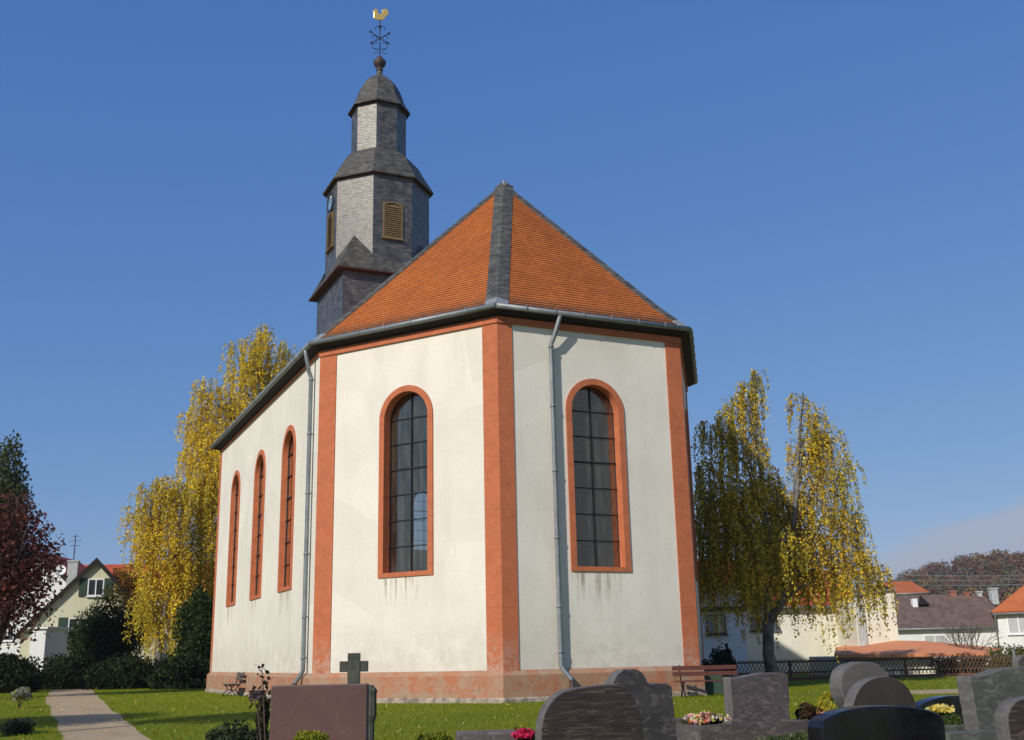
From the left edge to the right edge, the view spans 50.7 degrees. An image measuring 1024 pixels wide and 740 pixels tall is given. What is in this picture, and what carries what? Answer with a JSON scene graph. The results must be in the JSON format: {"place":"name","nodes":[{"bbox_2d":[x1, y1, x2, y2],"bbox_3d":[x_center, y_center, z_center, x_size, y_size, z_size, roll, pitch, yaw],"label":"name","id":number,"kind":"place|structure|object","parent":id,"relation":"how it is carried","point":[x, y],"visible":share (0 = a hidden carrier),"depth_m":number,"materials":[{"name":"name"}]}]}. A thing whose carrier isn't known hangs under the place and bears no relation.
{"place":"outdoors","nodes":[
{"label":"outdoors","id":0,"kind":"place"},
{"bbox_2d":[45,689,150,739],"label":"path","id":1,"kind":"structure","parent":0,"point":[83,725],"depth_m":25.41,"materials":[{"name":"grey concrete"}]},
{"bbox_2d":[2,676,952,739],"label":"fallen leaves","id":2,"kind":"object","parent":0,"point":[374,739],"visible":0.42,"depth_m":25.29,"materials":[{"name":"yellow plant"}]},
{"bbox_2d":[0,667,986,739],"bbox_3d":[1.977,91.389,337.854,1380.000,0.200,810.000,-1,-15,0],"label":"ground","id":3,"kind":"structure","parent":0,"point":[799,695],"depth_m":25.53,"materials":[{"name":"green plant"}]},
{"bbox_2d":[0,429,34,573],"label":"conifer tree","id":4,"kind":"object","parent":3,"relation":"on","point":[10,480],"visible":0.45,"depth_m":56.55,"materials":[{"name":"green plant"}]},
{"bbox_2d":[0,716,35,736],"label":"holly bush","id":5,"kind":"object","parent":3,"relation":"on","point":[15,726],"visible":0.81,"depth_m":20.80,"materials":[{"name":"green plant"}]},
{"bbox_2d":[10,686,33,706],"bbox_3d":[-14.812,9.922,32.645,0.629,0.689,0.847,-1,-15,0],"label":"flowering shrub","id":6,"kind":"object","parent":3,"relation":"on","point":[22,693],"visible":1,"depth_m":32.55,"materials":[{"name":"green plant"}]},
{"bbox_2d":[0,652,52,692],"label":"juniper bush","id":7,"kind":"object","parent":3,"relation":"on","point":[16,672],"visible":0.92,"depth_m":53.44,"materials":[{"name":"green plant"}]},
{"bbox_2d":[0,488,67,652],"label":"copper leaved tree","id":8,"kind":"object","parent":3,"relation":"on","point":[15,585],"visible":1,"depth_m":44.39,"materials":[{"name":"red plant"}]},
{"bbox_2d":[0,550,85,654],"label":"white house","id":9,"kind":"structure","parent":3,"relation":"on","point":[57,587],"depth_m":82.47,"materials":[{"name":"paint"}]},
{"bbox_2d":[3,625,13,641],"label":"window","id":10,"kind":"structure","parent":9,"relation":"in","point":[8,640],"depth_m":81.56,"materials":[{"name":"white glass"}]},
{"bbox_2d":[37,652,101,689],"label":"juniper bush","id":11,"kind":"object","parent":3,"relation":"on","point":[66,672],"visible":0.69,"depth_m":58.96,"materials":[{"name":"green plant"}]},
{"bbox_2d":[13,535,168,671],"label":"gabled house","id":12,"kind":"structure","parent":3,"relation":"on","point":[85,584],"depth_m":66.26,"materials":[{"name":"yellow paint"}]},
{"bbox_2d":[68,618,86,639],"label":"window","id":13,"kind":"structure","parent":12,"relation":"in","point":[69,618],"depth_m":66.03,"materials":[{"name":"white glass"}]},
{"bbox_2d":[85,579,104,596],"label":"window","id":14,"kind":"structure","parent":12,"relation":"in","point":[94,585],"depth_m":66.91,"materials":[{"name":"white glass"}]},
{"bbox_2d":[65,583,154,662],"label":"yew bush","id":15,"kind":"object","parent":3,"relation":"on","point":[98,634],"visible":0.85,"depth_m":60.98,"materials":[{"name":"green plant"}]},
{"bbox_2d":[81,651,159,689],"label":"juniper bush","id":16,"kind":"object","parent":3,"relation":"on","point":[129,672],"visible":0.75,"depth_m":57.02,"materials":[{"name":"green plant"}]},
{"bbox_2d":[105,559,146,610],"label":"orange leaved tree","id":17,"kind":"object","parent":3,"relation":"on","point":[125,580],"visible":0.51,"depth_m":67.65,"materials":[{"name":"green plant"}]},
{"bbox_2d":[84,563,213,657],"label":"long house","id":18,"kind":"structure","parent":3,"relation":"on","point":[109,567],"depth_m":96.28,"materials":[{"name":"red tile"}]},
{"bbox_2d":[115,475,206,670],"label":"weeping birch","id":19,"kind":"object","parent":3,"relation":"on","point":[151,539],"visible":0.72,"depth_m":59.10,"materials":[{"name":"yellow plant"}]},
{"bbox_2d":[143,650,209,689],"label":"juniper bush","id":20,"kind":"object","parent":3,"relation":"on","point":[180,672],"visible":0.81,"depth_m":53.93,"materials":[{"name":"green plant"}]},
{"bbox_2d":[170,583,212,666],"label":"laurel bush","id":21,"kind":"object","parent":3,"relation":"on","point":[195,630],"visible":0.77,"depth_m":56.24,"materials":[{"name":"green plant"}]},
{"bbox_2d":[161,323,298,622],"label":"weeping birch","id":22,"kind":"object","parent":3,"relation":"on","point":[204,510],"visible":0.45,"depth_m":62.76,"materials":[{"name":"yellow plant"}]},
{"bbox_2d":[222,672,244,695],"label":"park bench","id":23,"kind":"object","parent":3,"relation":"on","point":[231,685],"visible":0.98,"depth_m":40.24,"materials":[{"name":"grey wood"}]},
{"bbox_2d":[205,719,269,739],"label":"cotoneaster bush","id":24,"kind":"object","parent":3,"relation":"on","point":[242,732],"visible":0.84,"depth_m":12.72,"materials":[{"name":"green plant"}]},
{"bbox_2d":[248,690,266,700],"bbox_3d":[-8.240,10.547,35.011,0.540,0.327,0.360,-1,-15,0],"label":"flower trough","id":25,"kind":"object","parent":3,"relation":"on","point":[258,696],"visible":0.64,"depth_m":34.88,"materials":[{"name":"purple ceramic"}]},
{"bbox_2d":[245,664,272,739],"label":"rose bush","id":26,"kind":"object","parent":3,"relation":"on","point":[254,696],"visible":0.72,"depth_m":11.68,"materials":[{"name":"brown plant"}]},
{"bbox_2d":[254,689,269,739],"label":"upright bush","id":27,"kind":"object","parent":3,"relation":"on","point":[267,712],"visible":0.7,"depth_m":11.81,"materials":[{"name":"green plant"}]},
{"bbox_2d":[292,730,328,739],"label":"box ball","id":28,"kind":"object","parent":3,"relation":"on","point":[308,735],"visible":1,"depth_m":9.44,"materials":[{"name":"green plant"}]},
{"bbox_2d":[269,684,368,739],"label":"red gravestone","id":29,"kind":"object","parent":3,"relation":"on","point":[337,711],"visible":1,"depth_m":10.70,"materials":[{"name":"brown stone"}]},
{"bbox_2d":[339,653,367,683],"bbox_3d":[-2.329,4.941,15.854,0.600,1.522,0.360,0,-15,-6],"label":"grave cross","id":30,"kind":"object","parent":3,"relation":"on","point":[353,666],"visible":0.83,"depth_m":15.93,"materials":[{"name":"stone"}]},
{"bbox_2d":[368,685,376,739],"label":"grave stele","id":31,"kind":"object","parent":3,"relation":"on","point":[372,703],"visible":0.7,"depth_m":13.33,"materials":[{"name":"stone"}]},
{"bbox_2d":[417,730,451,739],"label":"box ball","id":32,"kind":"object","parent":3,"relation":"on","point":[444,735],"visible":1,"depth_m":11.34,"materials":[{"name":"green plant"}]},
{"bbox_2d":[205,9,706,702],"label":"church","id":33,"kind":"structure","parent":3,"relation":"on","point":[503,375],"depth_m":32.60,"materials":[{"name":"white paint"}]},
{"bbox_2d":[226,470,240,606],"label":"window","id":34,"kind":"structure","parent":33,"relation":"in","point":[236,483],"depth_m":46.03,"materials":[{"name":"red paint"}]},
{"bbox_2d":[249,450,265,600],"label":"window","id":35,"kind":"structure","parent":33,"relation":"in","point":[260,467],"depth_m":41.66,"materials":[{"name":"red paint"}]},
{"bbox_2d":[277,425,295,592],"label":"window","id":36,"kind":"structure","parent":33,"relation":"in","point":[287,497],"depth_m":37.41,"materials":[{"name":"orange paint"}]},
{"bbox_2d":[377,385,433,577],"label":"window","id":37,"kind":"structure","parent":33,"relation":"in","point":[387,489],"depth_m":32.16,"materials":[{"name":"orange paint"}]},
{"bbox_2d":[414,491,426,540],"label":"window","id":38,"kind":"structure","parent":33,"relation":"in","point":[422,491],"depth_m":53.37,"materials":[{"name":"red paint"}]},
{"bbox_2d":[565,379,631,571],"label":"window","id":39,"kind":"structure","parent":33,"relation":"in","point":[613,404],"depth_m":31.82,"materials":[{"name":"orange paint"}]},
{"bbox_2d":[685,410,697,581],"bbox_3d":[5.664,4.128,36.023,0.665,5.675,1.950,-4,-15,10],"label":"window","id":40,"kind":"structure","parent":33,"relation":"in","point":[686,420],"depth_m":35.48,"materials":[{"name":"red paint"}]},
{"bbox_2d":[455,729,516,739],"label":"grave slab","id":41,"kind":"structure","parent":3,"relation":"on","point":[485,735],"depth_m":12.39,"materials":[{"name":"grey stone"}]},
{"bbox_2d":[511,727,534,739],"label":"pink cyclamen","id":42,"kind":"object","parent":3,"relation":"on","point":[524,733],"visible":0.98,"depth_m":10.40,"materials":[{"name":"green plant"}]},
{"bbox_2d":[535,683,643,739],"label":"striped gravestone","id":43,"kind":"object","parent":3,"relation":"on","point":[603,712],"visible":1,"depth_m":9.16,"materials":[{"name":"grey stone"}]},
{"bbox_2d":[605,669,676,739],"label":"double gravestone","id":44,"kind":"object","parent":3,"relation":"on","point":[654,703],"visible":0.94,"depth_m":11.10,"materials":[{"name":"grey stone"}]},
{"bbox_2d":[672,664,737,696],"bbox_3d":[5.443,8.666,30.124,1.850,0.874,0.622,0,-15,-4],"label":"park bench","id":45,"kind":"object","parent":3,"relation":"on","point":[706,667],"visible":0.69,"depth_m":30.38,"materials":[{"name":"red wood"}]},
{"bbox_2d":[705,670,723,694],"bbox_3d":[5.921,9.229,31.917,0.610,0.673,0.560,-1,-15,0],"label":"litter bin","id":46,"kind":"object","parent":3,"relation":"on","point":[713,687],"visible":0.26,"depth_m":31.66,"materials":[{"name":"metal"}]},
{"bbox_2d":[702,646,737,676],"bbox_3d":[6.758,9.804,35.440,1.410,1.462,1.192,4,-16,-19],"label":"conifer shrub","id":47,"kind":"object","parent":3,"relation":"on","point":[719,658],"visible":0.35,"depth_m":35.45,"materials":[{"name":"green plant"}]},
{"bbox_2d":[698,559,748,675],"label":"white house","id":48,"kind":"structure","parent":3,"relation":"on","point":[731,638],"depth_m":56.38,"materials":[{"name":"paint"}]},
{"bbox_2d":[705,614,728,635],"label":"window","id":49,"kind":"structure","parent":48,"relation":"in","point":[710,629],"depth_m":56.47,"materials":[{"name":"grey glass"}]},
{"bbox_2d":[724,643,731,655],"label":"evergreen","id":50,"kind":"object","parent":3,"relation":"on","point":[728,650],"visible":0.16,"depth_m":41.59,"materials":[{"name":"green plant"}]},
{"bbox_2d":[675,716,808,739],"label":"grave border","id":51,"kind":"object","parent":3,"relation":"on","point":[740,731],"visible":0.49,"depth_m":15.41,"materials":[{"name":"grey stone"}]},
{"bbox_2d":[680,711,730,724],"bbox_3d":[2.796,5.262,15.759,0.697,0.544,0.757,11,-19,-39],"label":"heather bed","id":52,"kind":"object","parent":51,"relation":"on","point":[703,718],"visible":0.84,"depth_m":15.68,"materials":[{"name":"pink plant"}]},
{"bbox_2d":[723,673,789,723],"bbox_3d":[3.701,5.173,16.307,1.194,1.157,0.340,6,-16,-24],"label":"wavy gravestone","id":53,"kind":"object","parent":51,"relation":"on","point":[756,697],"visible":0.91,"depth_m":16.26,"materials":[{"name":"grey stone"}]},
{"bbox_2d":[753,731,807,739],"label":"green groundcover","id":54,"kind":"object","parent":3,"relation":"on","point":[802,735],"visible":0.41,"depth_m":13.76,"materials":[{"name":"green plant"}]},
{"bbox_2d":[690,369,898,672],"bbox_3d":[10.046,5.675,40.102,7.558,11.987,4.268,3,-15,-15],"label":"weeping birch","id":55,"kind":"object","parent":3,"relation":"on","point":[758,567],"visible":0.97,"depth_m":39.53,"materials":[{"name":"yellow plant"}]},
{"bbox_2d":[743,570,847,673],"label":"cream house","id":56,"kind":"structure","parent":3,"relation":"on","point":[804,644],"depth_m":59.16,"materials":[{"name":"paint"}]},
{"bbox_2d":[750,617,763,632],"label":"window","id":57,"kind":"structure","parent":56,"relation":"in","point":[762,619],"depth_m":59.29,"materials":[{"name":"grey glass"}]},
{"bbox_2d":[794,702,822,719],"bbox_3d":[4.616,5.446,16.768,0.460,0.599,0.466,-1,-15,0],"label":"red leaved plant","id":58,"kind":"object","parent":3,"relation":"on","point":[807,710],"visible":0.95,"depth_m":16.70,"materials":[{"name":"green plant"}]},
{"bbox_2d":[830,662,888,707],"bbox_3d":[4.766,4.626,14.627,0.904,1.304,0.380,6,-16,-24],"label":"round gravestone","id":59,"kind":"object","parent":3,"relation":"on","point":[845,678],"visible":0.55,"depth_m":14.58,"materials":[{"name":"grey stone"}]},
{"bbox_2d":[835,588,898,646],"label":"cream annex","id":60,"kind":"object","parent":3,"relation":"on","point":[859,636],"visible":0.23,"depth_m":55.49,"materials":[{"name":"paint"}]},
{"bbox_2d":[807,705,945,739],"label":"black gravestone","id":61,"kind":"object","parent":3,"relation":"on","point":[873,722],"visible":1,"depth_m":8.36,"materials":[{"name":"stone"}]},
{"bbox_2d":[843,676,915,707],"bbox_3d":[4.120,4.015,12.016,1.107,1.164,0.300,6,-16,-24],"label":"arched gravestone","id":62,"kind":"object","parent":3,"relation":"on","point":[882,690],"visible":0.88,"depth_m":12.05,"materials":[{"name":"grey stone"}]},
{"bbox_2d":[788,673,975,680],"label":"kerb wall","id":63,"kind":"structure","parent":3,"relation":"on","point":[892,676],"depth_m":46.15,"materials":[{"name":"stone"}]},
{"bbox_2d":[731,654,1022,676],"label":"lattice fence","id":64,"kind":"object","parent":63,"relation":"on","point":[905,665],"visible":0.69,"depth_m":46.29,"materials":[{"name":"brown wood"}]},
{"bbox_2d":[875,581,929,594],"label":"orange roofed house","id":65,"kind":"structure","parent":3,"relation":"on","point":[907,587],"depth_m":94.03,"materials":[{"name":"orange tile"}]},
{"bbox_2d":[809,641,1001,674],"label":"shed","id":66,"kind":"structure","parent":3,"relation":"on","point":[897,649],"depth_m":51.71,"materials":[{"name":"ceramic"}]},
{"bbox_2d":[915,695,962,718],"bbox_3d":[6.087,5.083,15.455,1.008,0.792,0.360,6,-16,-24],"label":"black gravestone","id":67,"kind":"object","parent":3,"relation":"on","point":[948,700],"visible":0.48,"depth_m":15.50,"materials":[{"name":"stone"}]},
{"bbox_2d":[926,704,954,716],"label":"yellow pansies","id":68,"kind":"object","parent":3,"relation":"on","point":[940,710],"visible":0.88,"depth_m":13.07,"materials":[{"name":"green plant"}]},
{"bbox_2d":[894,588,1000,663],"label":"dark roofed house","id":69,"kind":"structure","parent":3,"relation":"on","point":[922,617],"depth_m":76.87,"materials":[{"name":"tile"}]},
{"bbox_2d":[923,635,945,642],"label":"window","id":70,"kind":"structure","parent":69,"relation":"in","point":[933,638],"depth_m":75.47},
{"bbox_2d":[941,714,963,724],"bbox_3d":[4.897,4.153,11.915,0.279,0.703,0.321,-9,-17,26],"label":"box cushion","id":71,"kind":"object","parent":3,"relation":"on","point":[952,719],"visible":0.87,"depth_m":11.92,"materials":[{"name":"green plant"}]},
{"bbox_2d":[928,651,988,672],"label":"brown hedge","id":72,"kind":"object","parent":3,"relation":"on","point":[957,664],"visible":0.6,"depth_m":49.12,"materials":[{"name":"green plant"}]},
{"bbox_2d":[945,724,996,739],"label":"grave border","id":73,"kind":"object","parent":3,"relation":"on","point":[955,732],"visible":0.19,"depth_m":10.88,"materials":[{"name":"grey stone"}]},
{"bbox_2d":[956,667,1023,730],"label":"green gravestone","id":74,"kind":"object","parent":73,"relation":"on","point":[984,694],"visible":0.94,"depth_m":11.60,"materials":[{"name":"grey stone"}]},
{"bbox_2d":[938,617,1005,672],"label":"bare shrub","id":75,"kind":"object","parent":3,"relation":"on","point":[961,638],"visible":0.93,"depth_m":53.26,"materials":[{"name":"brown plant"}]},
{"bbox_2d":[980,642,1023,668],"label":"green hedge","id":76,"kind":"object","parent":3,"relation":"on","point":[1009,650],"visible":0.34,"depth_m":49.97,"materials":[{"name":"green plant"}]},
{"bbox_2d":[991,585,1023,653],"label":"white house","id":77,"kind":"structure","parent":3,"relation":"on","point":[1008,612],"depth_m":69.66,"materials":[{"name":"paint"}]},
{"bbox_2d":[1006,615,1023,634],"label":"window","id":78,"kind":"structure","parent":77,"relation":"in","point":[1015,624],"depth_m":69.46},
{"bbox_2d":[994,696,1023,739],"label":"dark gravestone","id":79,"kind":"object","parent":3,"relation":"on","point":[1009,718],"visible":1,"depth_m":7.98,"materials":[{"name":"grey stone"}]},
{"bbox_2d":[1012,655,1023,666],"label":"gravestone","id":80,"kind":"object","parent":3,"relation":"on","point":[1017,661],"visible":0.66,"depth_m":19.28,"materials":[{"name":"grey stone"}]},
{"bbox_2d":[0,0,1023,590],"label":"sky","id":81,"kind":"structure","parent":0,"point":[829,194],"materials":[{"name":"blue"}]},
{"bbox_2d":[909,689,958,693],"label":"gravel path","id":82,"kind":"structure","parent":0,"point":[939,691],"depth_m":30.16,"materials":[{"name":"beige gravel"}]},
{"bbox_2d":[873,579,1017,580],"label":"overhead wire","id":83,"kind":"object","parent":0,"point":[956,580],"visible":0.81,"depth_m":116.79,"materials":[{"name":"metal"}]},
{"bbox_2d":[884,574,1011,575],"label":"overhead wire","id":84,"kind":"object","parent":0,"point":[946,575],"visible":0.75,"depth_m":115.95,"materials":[{"name":"metal"}]},
{"bbox_2d":[926,570,1023,593],"bbox_3d":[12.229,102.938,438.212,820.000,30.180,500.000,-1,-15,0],"label":"hill","id":85,"kind":"structure","parent":0,"point":[991,576],"depth_m":380.59,"materials":[{"name":"brown plant"}]},
{"bbox_2d":[857,549,1023,606],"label":"wood","id":86,"kind":"object","parent":85,"relation":"on","point":[966,567],"visible":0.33,"depth_m":374.90,"materials":[{"name":"brown plant"}]},
{"bbox_2d":[935,584,1021,585],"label":"overhead wire","id":87,"kind":"object","parent":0,"point":[972,585],"visible":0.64,"depth_m":117.63,"materials":[{"name":"metal"}]},
{"bbox_3d":[4.973,5.598,17.108,0.440,0.375,0.440,-1,-15,0],"label":"flower bowl","id":88,"kind":"object","parent":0,"visible":0},
{"bbox_2d":[817,691,834,711],"bbox_3d":[4.995,5.451,17.128,0.314,0.745,0.279,-1,-15,0],"label":"yellow heath","id":89,"kind":"object","parent":88,"relation":"in","point":[825,700],"visible":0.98,"depth_m":17.12,"materials":[{"name":"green plant"}]}
]}

